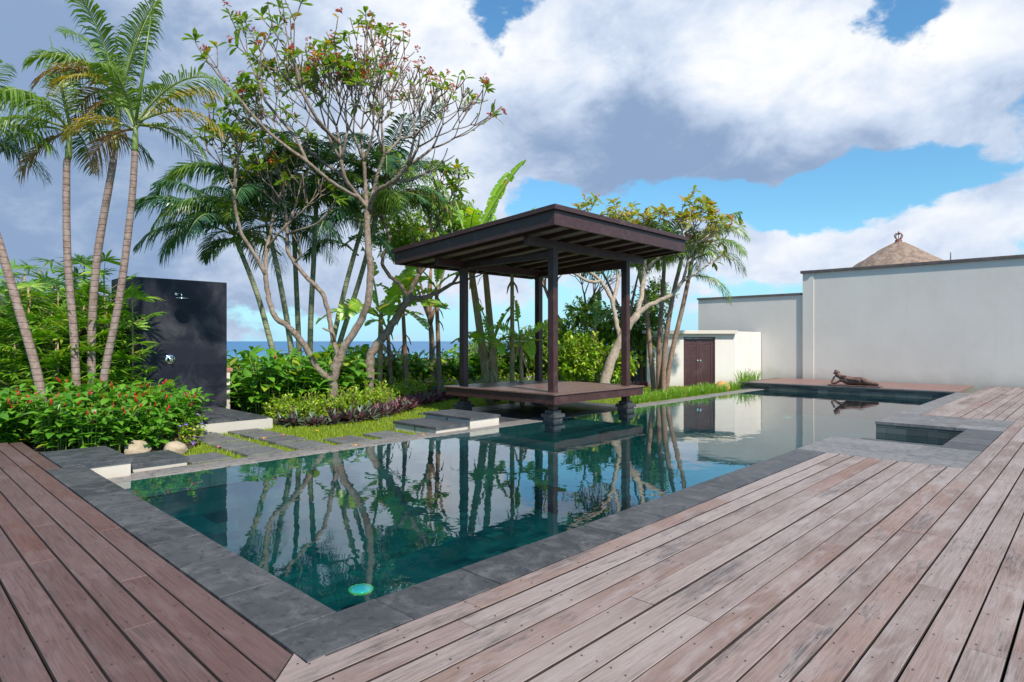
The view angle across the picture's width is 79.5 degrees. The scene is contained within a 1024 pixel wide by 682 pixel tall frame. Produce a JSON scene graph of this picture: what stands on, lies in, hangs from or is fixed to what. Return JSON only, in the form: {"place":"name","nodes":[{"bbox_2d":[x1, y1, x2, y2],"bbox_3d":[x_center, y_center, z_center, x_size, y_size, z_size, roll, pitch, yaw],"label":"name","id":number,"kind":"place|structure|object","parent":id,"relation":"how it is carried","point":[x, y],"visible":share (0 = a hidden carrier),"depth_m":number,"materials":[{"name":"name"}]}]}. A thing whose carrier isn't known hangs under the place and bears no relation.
{"place":"outdoors","nodes":[
{"label":"outdoors","id":0,"kind":"place"},
{"bbox_2d":[227,341,607,360],"bbox_3d":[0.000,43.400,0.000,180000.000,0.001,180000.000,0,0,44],"label":"sea","id":1,"kind":"structure","parent":0,"point":[418,347],"depth_m":4854.04,"materials":[{"name":"liquid"}]},
{"bbox_2d":[173,385,743,466],"bbox_3d":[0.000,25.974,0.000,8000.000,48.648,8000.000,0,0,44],"label":"ground","id":2,"kind":"structure","parent":0,"point":[382,421],"depth_m":12.01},
{"bbox_2d":[0,266,42,364],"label":"lady palm","id":3,"kind":"object","parent":2,"relation":"on","point":[16,274],"visible":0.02,"depth_m":12.86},
{"bbox_2d":[0,258,60,312],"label":"lady palm","id":4,"kind":"object","parent":2,"relation":"on","point":[28,267],"visible":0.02,"depth_m":14.63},
{"bbox_2d":[0,281,62,394],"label":"lady palm","id":5,"kind":"object","parent":2,"relation":"on","point":[8,339],"visible":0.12,"depth_m":11.76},
{"bbox_2d":[21,254,115,316],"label":"lady palm","id":6,"kind":"object","parent":2,"relation":"on","point":[83,260],"visible":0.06,"depth_m":12.92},
{"bbox_2d":[40,446,132,478],"bbox_3d":[-5.187,1.529,7.485,1.249,0.282,0.694,0,0,44],"label":"stone step","id":7,"kind":"object","parent":2,"relation":"on","point":[106,462],"visible":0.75,"depth_m":7.27,"materials":[{"name":"stone"}]},
{"bbox_2d":[8,428,204,453],"bbox_3d":[-8.434,1.608,8.904,5.500,0.001,7.200,0,0,44],"label":"planting bed","id":8,"kind":"object","parent":2,"relation":"on","point":[39,450],"visible":0.12,"depth_m":9.46,"materials":[{"name":"soil"}]},
{"bbox_2d":[0,393,20,442],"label":"ginger plant","id":9,"kind":"object","parent":8,"relation":"on","point":[6,396],"visible":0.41,"depth_m":8.85,"materials":[{"name":"green plant"}]},
{"bbox_2d":[0,394,37,442],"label":"ginger plant","id":10,"kind":"object","parent":8,"relation":"on","point":[18,429],"visible":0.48,"depth_m":8.89,"materials":[{"name":"green plant"}]},
{"bbox_2d":[0,396,38,443],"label":"ginger plant","id":11,"kind":"object","parent":8,"relation":"on","point":[5,418],"visible":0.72,"depth_m":8.80,"materials":[{"name":"green plant"}]},
{"bbox_2d":[0,385,49,442],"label":"ginger plant","id":12,"kind":"object","parent":8,"relation":"on","point":[18,392],"visible":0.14,"depth_m":9.54,"materials":[{"name":"green plant"}]},
{"bbox_2d":[0,59,58,434],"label":"palm","id":13,"kind":"object","parent":8,"relation":"on","point":[31,351],"visible":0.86,"depth_m":10.16,"materials":[{"name":"green plant"}]},
{"bbox_2d":[0,278,81,398],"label":"lady palm","id":14,"kind":"object","parent":8,"relation":"on","point":[14,350],"visible":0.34,"depth_m":11.27,"materials":[{"name":"plant"}]},
{"bbox_2d":[0,275,82,387],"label":"lady palm","id":15,"kind":"object","parent":8,"relation":"on","point":[33,310],"visible":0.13,"depth_m":11.49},
{"bbox_2d":[21,385,91,448],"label":"ginger plant","id":16,"kind":"object","parent":8,"relation":"on","point":[48,396],"visible":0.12,"depth_m":9.08,"materials":[{"name":"green plant"}]},
{"bbox_2d":[20,390,93,451],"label":"ginger plant","id":17,"kind":"object","parent":8,"relation":"on","point":[48,434],"visible":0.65,"depth_m":8.59,"materials":[{"name":"green plant"}]},
{"bbox_2d":[30,387,91,450],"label":"ginger plant","id":18,"kind":"object","parent":8,"relation":"on","point":[68,398],"visible":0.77,"depth_m":8.50,"materials":[{"name":"green plant"}]},
{"bbox_2d":[38,383,101,447],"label":"ginger plant","id":19,"kind":"object","parent":8,"relation":"on","point":[87,388],"visible":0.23,"depth_m":9.28,"materials":[{"name":"green plant"}]},
{"bbox_2d":[10,301,136,399],"bbox_3d":[-7.967,0.459,11.213,1.934,2.433,2.029,0,0,-27],"label":"lady palm","id":20,"kind":"object","parent":8,"relation":"on","point":[44,333],"visible":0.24,"depth_m":10.75,"materials":[{"name":"plant"}]},
{"bbox_2d":[45,373,116,400],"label":"ginger plant","id":21,"kind":"object","parent":8,"relation":"on","point":[68,384],"visible":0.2,"depth_m":10.32,"materials":[{"name":"green plant"}]},
{"bbox_2d":[0,35,164,392],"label":"palm","id":22,"kind":"object","parent":8,"relation":"on","point":[23,97],"visible":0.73,"depth_m":10.56,"materials":[{"name":"green plant"}]},
{"bbox_2d":[15,262,150,406],"bbox_3d":[-7.949,0.133,11.500,2.196,3.081,1.994,0,0,5],"label":"lady palm","id":23,"kind":"object","parent":8,"relation":"on","point":[81,302],"visible":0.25,"depth_m":11.16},
{"bbox_2d":[66,400,112,446],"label":"ginger plant","id":24,"kind":"object","parent":8,"relation":"on","point":[91,408],"visible":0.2,"depth_m":8.84,"materials":[{"name":"green plant"}]},
{"bbox_2d":[58,402,122,447],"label":"ginger plant","id":25,"kind":"object","parent":8,"relation":"on","point":[79,433],"visible":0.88,"depth_m":8.48,"materials":[{"name":"green plant"}]},
{"bbox_2d":[39,250,167,401],"bbox_3d":[-7.618,0.018,11.428,1.934,3.320,2.130,0,0,33],"label":"lady palm","id":26,"kind":"object","parent":8,"relation":"on","point":[128,293],"visible":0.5,"depth_m":11.31,"materials":[{"name":"plant"}]},
{"bbox_2d":[21,0,199,392],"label":"palm","id":27,"kind":"object","parent":8,"relation":"on","point":[110,56],"visible":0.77,"depth_m":10.70,"materials":[{"name":"green plant"}]},
{"bbox_2d":[80,400,148,451],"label":"ginger plant","id":28,"kind":"object","parent":8,"relation":"on","point":[114,433],"visible":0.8,"depth_m":8.72,"materials":[{"name":"green plant"}]},
{"bbox_2d":[90,389,141,445],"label":"ginger plant","id":29,"kind":"object","parent":8,"relation":"on","point":[108,401],"visible":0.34,"depth_m":9.40,"materials":[{"name":"green plant"}]},
{"bbox_2d":[88,373,146,434],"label":"shrub","id":30,"kind":"object","parent":8,"relation":"on","point":[126,390],"visible":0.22,"depth_m":10.27,"materials":[{"name":"green plant"}]},
{"bbox_2d":[124,440,151,454],"bbox_3d":[-5.420,1.562,8.911,0.357,0.276,0.475,0,0,-31],"label":"boulder","id":31,"kind":"object","parent":8,"relation":"on","point":[135,446],"visible":0.61,"depth_m":8.77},
{"bbox_2d":[116,376,172,403],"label":"ginger plant","id":32,"kind":"object","parent":8,"relation":"on","point":[145,387],"visible":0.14,"depth_m":10.61,"materials":[{"name":"green plant"}]},
{"bbox_2d":[126,400,176,449],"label":"ginger plant","id":33,"kind":"object","parent":8,"relation":"on","point":[151,430],"visible":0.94,"depth_m":9.02,"materials":[{"name":"green plant"}]},
{"bbox_2d":[60,6,243,400],"bbox_3d":[-6.061,-2.064,10.486,2.767,7.416,2.397,0,0,-25],"label":"palm","id":34,"kind":"object","parent":8,"relation":"on","point":[128,104],"visible":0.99,"depth_m":10.36,"materials":[{"name":"green plant"}]},
{"bbox_2d":[121,387,186,445],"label":"ginger plant","id":35,"kind":"object","parent":8,"relation":"on","point":[172,399],"visible":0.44,"depth_m":9.30,"materials":[{"name":"green plant"}]},
{"bbox_2d":[146,388,201,439],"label":"ginger plant","id":36,"kind":"object","parent":8,"relation":"on","point":[186,408],"visible":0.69,"depth_m":9.68,"materials":[{"name":"green plant"}]},
{"bbox_2d":[146,389,201,438],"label":"ginger plant","id":37,"kind":"object","parent":8,"relation":"on","point":[193,415],"visible":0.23,"depth_m":10.00,"materials":[{"name":"green plant"}]},
{"bbox_2d":[163,441,187,453],"bbox_3d":[-4.863,1.575,8.889,0.338,0.251,0.262,0,0,-21],"label":"boulder","id":38,"kind":"object","parent":8,"relation":"on","point":[178,447],"visible":0.64,"depth_m":8.81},
{"bbox_2d":[154,417,203,446],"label":"flowering bush","id":39,"kind":"object","parent":8,"relation":"on","point":[182,431],"visible":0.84,"depth_m":9.58,"materials":[{"name":"green plant"}]},
{"bbox_2d":[127,450,188,472],"bbox_3d":[-4.683,1.585,7.978,0.794,0.170,0.664,0,0,44],"label":"stone step","id":40,"kind":"object","parent":2,"relation":"on","point":[153,460],"visible":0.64,"depth_m":7.83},
{"bbox_2d":[111,276,272,438],"bbox_3d":[-6.568,0.185,12.046,3.750,2.930,2.520,0,0,44],"label":"outdoor shower","id":41,"kind":"object","parent":2,"relation":"on","point":[188,332],"visible":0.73,"depth_m":12.80,"materials":[{"name":"black stone"}]},
{"bbox_2d":[187,428,408,464],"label":"stone path","id":42,"kind":"structure","parent":2,"relation":"on","point":[251,449],"depth_m":9.78,"materials":[{"name":"stone"}]},
{"bbox_2d":[230,397,457,425],"bbox_3d":[-0.876,1.608,18.593,5.420,0.001,14.750,0,0,44],"label":"planting bed","id":43,"kind":"object","parent":2,"relation":"on","point":[239,409],"visible":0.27,"depth_m":14.03,"materials":[{"name":"soil"}]},
{"bbox_2d":[227,351,251,409],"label":"ginger plant","id":44,"kind":"object","parent":43,"relation":"on","point":[233,360],"visible":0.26,"depth_m":14.41,"materials":[{"name":"green plant"}]},
{"bbox_2d":[227,362,262,412],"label":"ginger plant","id":45,"kind":"object","parent":43,"relation":"on","point":[241,387],"visible":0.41,"depth_m":13.75,"materials":[{"name":"green plant"}]},
{"bbox_2d":[230,345,298,414],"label":"ginger plant","id":46,"kind":"object","parent":43,"relation":"on","point":[267,387],"visible":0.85,"depth_m":13.04,"materials":[{"name":"green plant"}]},
{"bbox_2d":[240,356,295,413],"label":"ginger plant","id":47,"kind":"object","parent":43,"relation":"on","point":[285,358],"visible":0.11,"depth_m":13.57,"materials":[{"name":"green plant"}]},
{"bbox_2d":[260,386,292,416],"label":"bush","id":48,"kind":"object","parent":43,"relation":"on","point":[270,403],"visible":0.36,"depth_m":12.94,"materials":[{"name":"green plant"}]},
{"bbox_2d":[267,392,290,418],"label":"bush","id":49,"kind":"object","parent":43,"relation":"on","point":[274,413],"visible":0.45,"depth_m":12.77,"materials":[{"name":"green plant"}]},
{"bbox_2d":[260,352,328,404],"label":"ginger plant","id":50,"kind":"object","parent":43,"relation":"on","point":[287,383],"visible":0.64,"depth_m":13.40,"materials":[{"name":"green plant"}]},
{"bbox_2d":[275,390,318,420],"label":"bush","id":51,"kind":"object","parent":43,"relation":"on","point":[290,408],"visible":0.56,"depth_m":12.42,"materials":[{"name":"green plant"}]},
{"bbox_2d":[132,104,463,370],"bbox_3d":[-5.199,-2.114,15.566,7.768,7.535,5.552,0,0,-23],"label":"palm clump","id":52,"kind":"object","parent":43,"relation":"on","point":[249,198],"visible":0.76,"depth_m":15.26,"materials":[{"name":"green plant"}]},
{"bbox_2d":[289,389,320,418],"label":"bush","id":53,"kind":"object","parent":43,"relation":"on","point":[311,405],"visible":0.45,"depth_m":12.58,"materials":[{"name":"green plant"}]},
{"bbox_2d":[295,386,333,417],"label":"bush","id":54,"kind":"object","parent":43,"relation":"on","point":[319,407],"visible":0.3,"depth_m":13.06,"materials":[{"name":"green plant"}]},
{"bbox_2d":[293,360,339,401],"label":"ginger plant","id":55,"kind":"object","parent":43,"relation":"on","point":[319,382],"visible":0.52,"depth_m":13.62,"materials":[{"name":"green plant"}]},
{"bbox_2d":[321,385,349,416],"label":"bush","id":56,"kind":"object","parent":43,"relation":"on","point":[331,406],"visible":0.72,"depth_m":13.00,"materials":[{"name":"green plant"}]},
{"bbox_2d":[181,0,506,399],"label":"frangipani tree","id":57,"kind":"object","parent":43,"relation":"on","point":[352,76],"visible":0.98,"depth_m":13.32,"materials":[{"name":"green plant"}]},
{"bbox_2d":[323,361,365,395],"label":"ginger plant","id":58,"kind":"object","parent":43,"relation":"on","point":[346,382],"visible":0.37,"depth_m":14.40,"materials":[{"name":"green plant"}]},
{"bbox_2d":[336,385,361,410],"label":"bush","id":59,"kind":"object","parent":43,"relation":"on","point":[354,403],"visible":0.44,"depth_m":13.52,"materials":[{"name":"green plant"}]},
{"bbox_2d":[329,354,374,394],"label":"ginger plant","id":60,"kind":"object","parent":43,"relation":"on","point":[356,367],"visible":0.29,"depth_m":14.71,"materials":[{"name":"green plant"}]},
{"bbox_2d":[358,382,386,406],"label":"bush","id":61,"kind":"object","parent":43,"relation":"on","point":[370,394],"visible":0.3,"depth_m":14.11,"materials":[{"name":"green plant"}]},
{"bbox_2d":[316,247,448,389],"bbox_3d":[-3.256,-0.514,16.029,3.425,4.282,1.867,0,0,-24],"label":"banana plant","id":62,"kind":"object","parent":43,"relation":"on","point":[387,307],"visible":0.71,"depth_m":16.17,"materials":[{"name":"green plant"}]},
{"bbox_2d":[359,304,423,385],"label":"banana plant","id":63,"kind":"object","parent":43,"relation":"on","point":[389,354],"visible":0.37,"depth_m":17.49,"materials":[{"name":"green plant"}]},
{"bbox_2d":[375,350,417,381],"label":"ginger plant","id":64,"kind":"object","parent":43,"relation":"on","point":[399,361],"visible":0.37,"depth_m":18.28,"materials":[{"name":"green plant"}]},
{"bbox_2d":[384,376,416,400],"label":"bush","id":65,"kind":"object","parent":43,"relation":"on","point":[399,390],"visible":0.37,"depth_m":15.85,"materials":[{"name":"green plant"}]},
{"bbox_2d":[373,273,436,391],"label":"banana plant","id":66,"kind":"object","parent":43,"relation":"on","point":[404,349],"visible":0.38,"depth_m":17.19,"materials":[{"name":"green plant"}]},
{"bbox_2d":[408,349,435,385],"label":"ginger plant","id":67,"kind":"object","parent":43,"relation":"on","point":[427,367],"visible":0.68,"depth_m":19.17,"materials":[{"name":"green plant"}]},
{"bbox_2d":[361,182,484,383],"bbox_3d":[-2.862,-1.728,19.558,4.221,6.811,2.952,0,0,-31],"label":"leafy tree","id":68,"kind":"object","parent":43,"relation":"on","point":[397,241],"visible":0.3,"depth_m":19.21,"materials":[{"name":"green plant"}]},
{"bbox_2d":[344,145,506,391],"bbox_3d":[-2.100,-1.612,15.716,4.144,6.552,3.258,0,0,44],"label":"frangipani tree","id":69,"kind":"object","parent":43,"relation":"on","point":[383,336],"visible":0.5,"depth_m":15.56,"materials":[{"name":"green plant"}]},
{"bbox_2d":[405,266,468,390],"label":"banana plant","id":70,"kind":"object","parent":43,"relation":"on","point":[438,274],"visible":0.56,"depth_m":17.59,"materials":[{"name":"green plant"}]},
{"bbox_2d":[441,348,475,382],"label":"ginger plant","id":71,"kind":"object","parent":43,"relation":"on","point":[455,362],"visible":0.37,"depth_m":19.98,"materials":[{"name":"green plant"}]},
{"bbox_2d":[446,344,488,381],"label":"ginger plant","id":72,"kind":"object","parent":43,"relation":"on","point":[472,364],"visible":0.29,"depth_m":20.50,"materials":[{"name":"green plant"}]},
{"bbox_2d":[452,325,547,373],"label":"bush","id":73,"kind":"object","parent":43,"relation":"on","point":[531,363],"visible":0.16,"depth_m":21.23,"materials":[{"name":"green plant"}]},
{"bbox_2d":[216,357,603,408],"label":"garden wall","id":74,"kind":"structure","parent":2,"relation":"on","point":[228,387],"depth_m":13.67,"materials":[{"name":"concrete"}]},
{"bbox_2d":[393,417,468,433],"bbox_3d":[-1.491,1.577,11.270,1.254,0.185,0.774,0,0,44],"label":"stone step","id":75,"kind":"object","parent":2,"relation":"on","point":[425,425],"visible":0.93,"depth_m":11.07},
{"bbox_2d":[423,409,500,428],"bbox_3d":[-0.977,1.532,11.879,1.354,0.275,0.784,0,0,44],"label":"stone step","id":76,"kind":"object","parent":2,"relation":"on","point":[473,419],"visible":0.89,"depth_m":11.57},
{"bbox_2d":[406,159,525,402],"bbox_3d":[-1.043,-1.596,16.591,2.630,6.469,2.599,0,0,44],"label":"banana plant","id":77,"kind":"object","parent":2,"relation":"on","point":[472,220],"visible":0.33,"depth_m":16.26,"materials":[{"name":"green plant"}]},
{"bbox_2d":[435,172,509,401],"bbox_3d":[-0.625,-1.546,16.748,2.821,6.352,1.870,0,0,44],"label":"banana plant","id":78,"kind":"object","parent":2,"relation":"on","point":[487,296],"visible":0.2,"depth_m":16.49,"materials":[{"name":"green plant"}]},
{"bbox_2d":[450,301,534,404],"bbox_3d":[-0.475,0.301,15.349,1.767,2.651,1.418,0,0,-35],"label":"banana plant","id":79,"kind":"object","parent":2,"relation":"on","point":[479,336],"visible":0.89,"depth_m":15.51,"materials":[{"name":"green plant"}]},
{"bbox_2d":[491,206,535,402],"bbox_3d":[0.038,-0.972,16.055,2.221,5.189,0.428,0,0,-2],"label":"banana plant","id":80,"kind":"object","parent":2,"relation":"on","point":[512,348],"visible":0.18,"depth_m":15.99,"materials":[{"name":"green plant"}]},
{"bbox_2d":[418,402,614,422],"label":"gazebo paving","id":81,"kind":"structure","parent":2,"relation":"on","point":[513,411],"depth_m":14.45,"materials":[{"name":"stone"}]},
{"bbox_2d":[489,295,566,404],"bbox_3d":[0.407,0.238,15.158,1.321,2.774,1.500,0,0,44],"label":"banana plant","id":82,"kind":"object","parent":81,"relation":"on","point":[527,345],"visible":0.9,"depth_m":15.30,"materials":[{"name":"green plant"}]},
{"bbox_2d":[46,392,1013,662],"bbox_3d":[4.942,1.549,9.336,19.975,0.302,5.644,0,0,-30],"label":"pool coping","id":83,"kind":"object","parent":2,"relation":"on","point":[292,620],"visible":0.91,"depth_m":4.16,"materials":[{"name":"stone"}]},
{"bbox_2d":[391,204,688,421],"bbox_3d":[0.656,-0.292,14.185,4.890,4.224,4.840,0,0,44],"label":"gazebo","id":84,"kind":"object","parent":2,"relation":"on","point":[551,242],"visible":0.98,"depth_m":13.31,"materials":[{"name":"wood"}]},
{"bbox_2d":[534,270,620,380],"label":"frangipani tree","id":85,"kind":"object","parent":2,"relation":"on","point":[581,283],"visible":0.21,"depth_m":22.65,"materials":[{"name":"green plant"}]},
{"bbox_2d":[543,296,640,376],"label":"bush","id":86,"kind":"object","parent":2,"relation":"on","point":[606,330],"visible":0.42,"depth_m":22.22,"materials":[{"name":"green plant"}]},
{"bbox_2d":[545,329,641,383],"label":"bush","id":87,"kind":"object","parent":2,"relation":"on","point":[576,354],"visible":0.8,"depth_m":19.44,"materials":[{"name":"green plant"}]},
{"bbox_2d":[567,290,620,382],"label":"banana plant","id":88,"kind":"object","parent":2,"relation":"on","point":[596,306],"visible":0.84,"depth_m":21.10,"materials":[{"name":"green plant"}]},
{"bbox_2d":[601,205,676,384],"bbox_3d":[3.609,-1.467,20.994,4.696,6.291,2.406,0,0,-3],"label":"leafy tree","id":89,"kind":"object","parent":2,"relation":"on","point":[657,264],"visible":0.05,"depth_m":20.96,"materials":[{"name":"green plant"}]},
{"bbox_2d":[615,275,678,383],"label":"leafy tree","id":90,"kind":"object","parent":2,"relation":"on","point":[639,326],"visible":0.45,"depth_m":22.25,"materials":[{"name":"green plant"}]},
{"bbox_2d":[570,185,746,382],"bbox_3d":[3.283,-1.389,17.992,6.880,6.130,4.204,0,0,-6],"label":"frangipani tree","id":91,"kind":"object","parent":2,"relation":"on","point":[709,206],"visible":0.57,"depth_m":17.89,"materials":[{"name":"green plant"}]},
{"bbox_2d":[582,211,750,393],"bbox_3d":[4.951,-1.166,19.577,5.058,5.625,4.113,0,0,44],"label":"palm clump","id":92,"kind":"object","parent":2,"relation":"on","point":[661,380],"visible":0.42,"depth_m":19.36,"materials":[{"name":"green plant"}]},
{"bbox_2d":[637,330,737,386],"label":"garden store","id":93,"kind":"structure","parent":2,"relation":"on","point":[698,361],"depth_m":22.23,"materials":[{"name":"paint"}]},
{"bbox_2d":[685,339,698,385],"bbox_3d":[6.512,0.765,22.287,0.511,1.710,0.085,0,0,0],"label":"door","id":94,"kind":"structure","parent":93,"relation":"in","point":[691,345],"depth_m":22.29,"materials":[{"name":"brown wood"}]},
{"bbox_2d":[699,339,712,385],"bbox_3d":[7.031,0.765,22.287,0.511,1.710,0.085,0,0,0],"label":"door","id":95,"kind":"structure","parent":93,"relation":"in","point":[705,345],"depth_m":22.29,"materials":[{"name":"brown wood"}]},
{"bbox_2d":[734,331,760,386],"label":"return wall","id":96,"kind":"structure","parent":2,"relation":"on","point":[747,350],"depth_m":23.06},
{"bbox_2d":[697,293,802,379],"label":"boundary wall","id":97,"kind":"structure","parent":2,"relation":"on","point":[776,320],"depth_m":23.77,"materials":[{"name":"paint"}]},
{"bbox_2d":[740,378,973,398],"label":"platform","id":98,"kind":"structure","parent":2,"relation":"on","point":[932,391],"depth_m":18.93,"materials":[{"name":"brown wood"}]},
{"bbox_2d":[827,370,882,387],"bbox_3d":[10.555,1.144,18.952,1.445,0.503,0.361,0,0,44],"label":"reclining statue","id":99,"kind":"object","parent":98,"relation":"on","point":[850,381],"visible":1,"depth_m":18.89,"materials":[{"name":"brown stone"}]},
{"bbox_2d":[853,231,942,266],"bbox_3d":[25.146,-2.731,39.953,8.269,8.862,8.285,0,0,44],"label":"thatched hut","id":100,"kind":"object","parent":2,"relation":"on","point":[898,251],"visible":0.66,"depth_m":38.68,"materials":[{"name":"plant"}]},
{"bbox_2d":[800,254,1023,392],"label":"boundary wall","id":101,"kind":"structure","parent":2,"relation":"on","point":[954,322],"depth_m":20.31,"materials":[{"name":"paint"}]},
{"bbox_2d":[876,424,963,438],"bbox_3d":[4.184,2.098,11.298,6.520,1.305,18.790,0,0,44],"label":"pool basin","id":102,"kind":"object","parent":2,"relation":"in","point":[921,432],"visible":0.03,"depth_m":10.33,"materials":[{"name":"grey stone"}]},
{"bbox_2d":[108,389,763,482],"bbox_3d":[1.695,1.706,13.709,0.444,0.229,18.744,0,0,44],"label":"pool edge","id":103,"kind":"object","parent":102,"relation":"attached to","point":[200,466],"visible":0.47,"depth_m":9.21,"materials":[{"name":"stone"}]},
{"bbox_2d":[115,389,950,611],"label":"pool water","id":104,"kind":"structure","parent":102,"relation":"in","point":[337,531],"depth_m":6.86,"materials":[{"name":"teal liquid"}]},
{"bbox_2d":[0,470,1023,681],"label":"deck base","id":105,"kind":"object","parent":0,"point":[1004,673],"depth_m":3.25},
{"bbox_2d":[0,442,291,681],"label":"side deck","id":106,"kind":"structure","parent":105,"relation":"on","point":[129,607],"depth_m":3.23,"materials":[{"name":"wood"}]},
{"bbox_2d":[311,386,1023,681],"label":"pool deck","id":107,"kind":"structure","parent":105,"relation":"on","point":[829,567],"depth_m":3.37,"materials":[{"name":"wood"}]},
{"bbox_2d":[276,654,325,681],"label":"mitre board","id":108,"kind":"object","parent":107,"relation":"on","point":[297,669],"visible":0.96,"depth_m":2.61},
{"bbox_2d":[0,0,1023,340],"label":"sky","id":109,"kind":"structure","parent":0,"point":[835,129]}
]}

